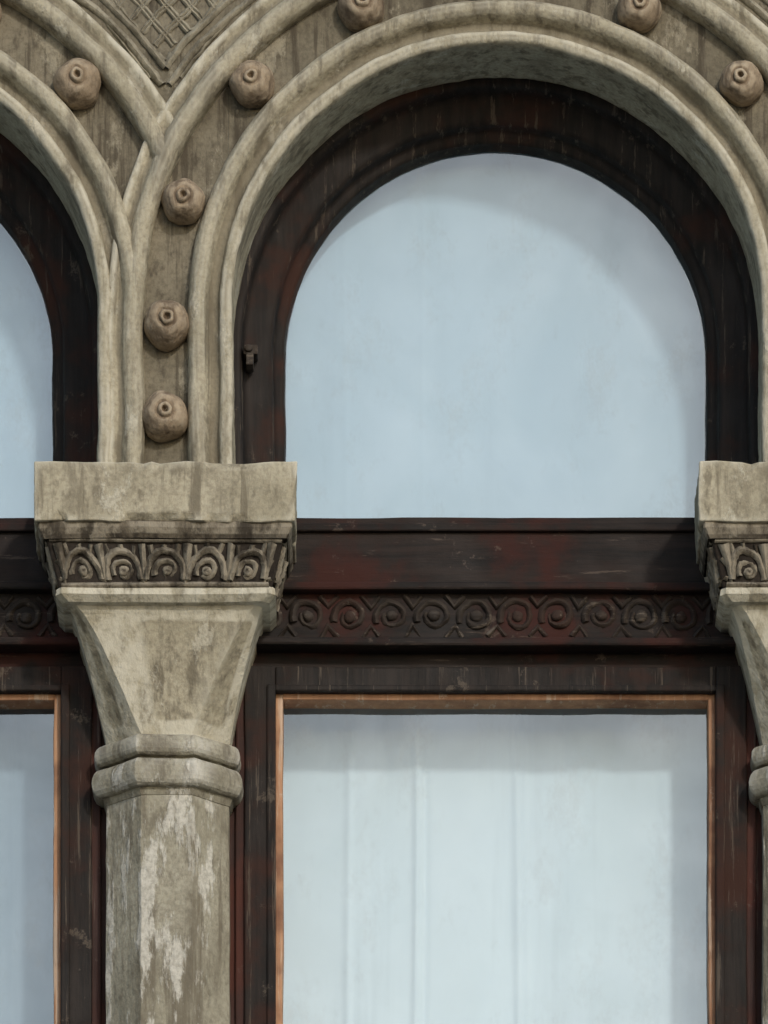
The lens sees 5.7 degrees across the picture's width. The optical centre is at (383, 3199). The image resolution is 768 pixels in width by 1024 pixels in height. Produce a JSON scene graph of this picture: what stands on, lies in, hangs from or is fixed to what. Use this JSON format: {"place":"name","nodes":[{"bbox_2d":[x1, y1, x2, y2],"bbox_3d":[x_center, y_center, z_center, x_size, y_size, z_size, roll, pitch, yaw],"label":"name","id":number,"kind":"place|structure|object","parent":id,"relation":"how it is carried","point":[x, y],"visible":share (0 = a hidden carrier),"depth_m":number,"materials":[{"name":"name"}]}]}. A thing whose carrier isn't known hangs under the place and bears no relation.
{"place":"outdoors","nodes":[
{"label":"outdoors","id":0,"kind":"place"},
{"bbox_2d":[38,521,292,576],"bbox_3d":[-0.513,-6.251,18.266,0.597,0.040,0.596,0,0,0],"label":"capital top fillet","id":1,"kind":"object","parent":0,"point":[152,529],"visible":0.59,"depth_m":17.97,"materials":[{"name":"beige stone"}]},
{"bbox_2d":[699,522,767,575],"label":"capital top fillet","id":2,"kind":"object","parent":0,"point":[732,530],"visible":0.56,"depth_m":17.98,"materials":[{"name":"beige stone"}]},
{"bbox_3d":[0.266,-4.810,18.420,10.790,12.820,0.760,0,0,0],"label":"main wall","id":3,"kind":"object","parent":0,"visible":0},
{"bbox_2d":[0,517,738,667],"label":"transom beam","id":4,"kind":"structure","parent":3,"relation":"attached to","point":[425,549],"depth_m":18.25,"materials":[{"name":"brown wood"}]},
{"bbox_2d":[0,224,52,517],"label":"window blind","id":5,"kind":"object","parent":4,"relation":"attached to","point":[26,418],"depth_m":18.42,"materials":[{"name":"white fabric"}]},
{"bbox_2d":[0,593,730,637],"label":"transom rosette carving","id":6,"kind":"object","parent":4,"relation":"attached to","point":[666,607],"visible":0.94,"depth_m":18.23,"materials":[{"name":"brown wood"}]},
{"bbox_2d":[0,581,735,653],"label":"carved transom fillet","id":7,"kind":"object","parent":4,"relation":"attached to","point":[283,644],"visible":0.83,"depth_m":18.21,"materials":[{"name":"brown wood"}]},
{"bbox_2d":[286,152,704,517],"bbox_3d":[0.266,-6.840,18.420,1.400,1.120,0.004,0,0,0],"label":"window pane","id":8,"kind":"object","parent":4,"relation":"attached to","point":[494,335],"depth_m":18.42,"materials":[{"name":"glass"}]},
{"bbox_2d":[0,0,767,464],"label":"arch inner moulding","id":9,"kind":"object","parent":3,"relation":"attached to","point":[678,104],"visible":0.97,"depth_m":18.01,"materials":[{"name":"stone"}]},
{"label":"pavement","id":10,"kind":"structure","parent":0,"visible":0},
{"bbox_3d":[0.266,-4.920,18.175,11.390,13.040,1.250,0,0,0],"label":"string course and cornice","id":11,"kind":"object","parent":10,"relation":"on","visible":0},
{"bbox_2d":[0,134,97,1023],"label":"arched window","id":12,"kind":"structure","parent":11,"relation":"on","point":[36,223],"depth_m":18.25,"materials":[{"name":"brown wood"}]},
{"bbox_2d":[0,709,53,1023],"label":"window curtain","id":13,"kind":"object","parent":12,"relation":"attached to","point":[26,875],"depth_m":18.48,"materials":[{"name":"white fabric"}]},
{"bbox_2d":[0,694,60,1023],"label":"putty bead","id":14,"kind":"object","parent":12,"relation":"attached to","point":[29,701],"visible":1,"depth_m":18.27,"materials":[{"name":"brown wood"}]},
{"bbox_2d":[103,785,232,1023],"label":"column shaft","id":15,"kind":"object","parent":11,"relation":"on","point":[168,864],"visible":1,"depth_m":18.13,"materials":[{"name":"stone"}]},
{"bbox_2d":[92,734,243,808],"bbox_3d":[-0.514,-5.753,18.266,0.361,0.130,0.358,0,0,0],"label":"necking ring","id":16,"kind":"object","parent":15,"relation":"on","point":[146,760],"visible":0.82,"depth_m":18.11,"materials":[{"name":"stone"}]},
{"bbox_2d":[0,0,767,463],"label":"spandrel wall","id":17,"kind":"structure","parent":11,"relation":"attached to","point":[286,56],"depth_m":18.04,"materials":[{"name":"stone"}]},
{"bbox_2d":[0,0,763,441],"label":"ball ornaments","id":18,"kind":"object","parent":17,"relation":"attached to","point":[76,86],"visible":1,"depth_m":17.98,"materials":[{"name":"brown stone"}]},
{"bbox_2d":[1,0,767,463],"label":"arch outer moulding","id":19,"kind":"object","parent":17,"relation":"attached to","point":[165,132],"visible":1,"depth_m":18.00,"materials":[{"name":"stone"}]},
{"bbox_2d":[80,0,767,85],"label":"spandrel lattice","id":20,"kind":"object","parent":17,"relation":"attached to","point":[213,9],"visible":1,"depth_m":18.03,"materials":[{"name":"stone"}]},
{"bbox_2d":[91,691,761,1023],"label":"window jamb","id":21,"kind":"object","parent":11,"relation":"on","point":[237,924],"depth_m":18.26,"materials":[{"name":"red wood"}]},
{"bbox_2d":[56,587,275,744],"bbox_3d":[-0.513,-5.960,18.266,0.518,0.345,0.518,0,0,0],"label":"capital bell","id":22,"kind":"object","parent":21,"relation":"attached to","point":[166,660],"visible":0.75,"depth_m":18.08,"materials":[{"name":"beige stone"}]},
{"bbox_2d":[32,461,297,564],"bbox_3d":[-0.513,-6.335,18.266,0.620,0.150,0.620,0,0,0],"label":"abacus","id":23,"kind":"object","parent":22,"relation":"on","point":[263,491],"visible":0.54,"depth_m":17.96,"materials":[{"name":"stone"}]},
{"bbox_2d":[46,539,283,588],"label":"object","id":24,"kind":"structure","parent":22,"relation":"attached to","point":[157,578],"depth_m":18.00,"materials":[{"name":"stone"}]},
{"bbox_2d":[43,538,288,617],"bbox_3d":[-0.514,-6.180,18.259,0.581,0.113,0.562,0,0,0],"label":"capital carving","id":25,"kind":"object","parent":24,"relation":"attached to","point":[144,564],"visible":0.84,"depth_m":18.00},
{"bbox_2d":[716,587,767,745],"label":"capital bell","id":26,"kind":"object","parent":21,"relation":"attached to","point":[742,616],"visible":0.68,"depth_m":18.09,"materials":[{"name":"beige stone"}]},
{"bbox_2d":[695,462,767,562],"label":"abacus","id":27,"kind":"object","parent":26,"relation":"on","point":[730,492],"visible":0.56,"depth_m":17.96,"materials":[{"name":"stone"}]},
{"bbox_2d":[711,539,767,588],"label":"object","id":28,"kind":"structure","parent":26,"relation":"attached to","point":[742,577],"depth_m":18.00,"materials":[{"name":"stone"}]},
{"bbox_2d":[703,539,767,620],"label":"capital carving","id":29,"kind":"object","parent":28,"relation":"attached to","point":[711,577],"visible":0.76,"depth_m":18.00},
{"bbox_2d":[234,77,758,1023],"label":"arched window","id":30,"kind":"structure","parent":11,"relation":"on","point":[654,177],"depth_m":18.25,"materials":[{"name":"brown wood"}]},
{"bbox_2d":[243,344,257,372],"bbox_3d":[-0.316,-6.739,18.213,0.034,0.050,0.063,0,0,0],"label":"frame bracket","id":31,"kind":"object","parent":30,"relation":"attached to","point":[250,353],"visible":1,"depth_m":18.19,"materials":[{"name":"brown metal"}]},
{"bbox_2d":[283,709,707,1023],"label":"window curtain","id":32,"kind":"object","parent":30,"relation":"attached to","point":[494,866],"depth_m":18.48,"materials":[{"name":"white fabric"}]},
{"bbox_2d":[276,694,715,1023],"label":"putty bead","id":33,"kind":"object","parent":30,"relation":"attached to","point":[497,701],"visible":1,"depth_m":18.27,"materials":[{"name":"brown wood"}]},
{"bbox_2d":[759,797,767,1023],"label":"column shaft","id":34,"kind":"object","parent":11,"relation":"on","point":[763,807],"visible":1,"depth_m":18.20,"materials":[{"name":"stone"}]},
{"bbox_2d":[748,744,767,807],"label":"necking ring","id":35,"kind":"object","parent":34,"relation":"on","point":[758,786],"visible":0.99,"depth_m":18.18,"materials":[{"name":"stone"}]}
]}

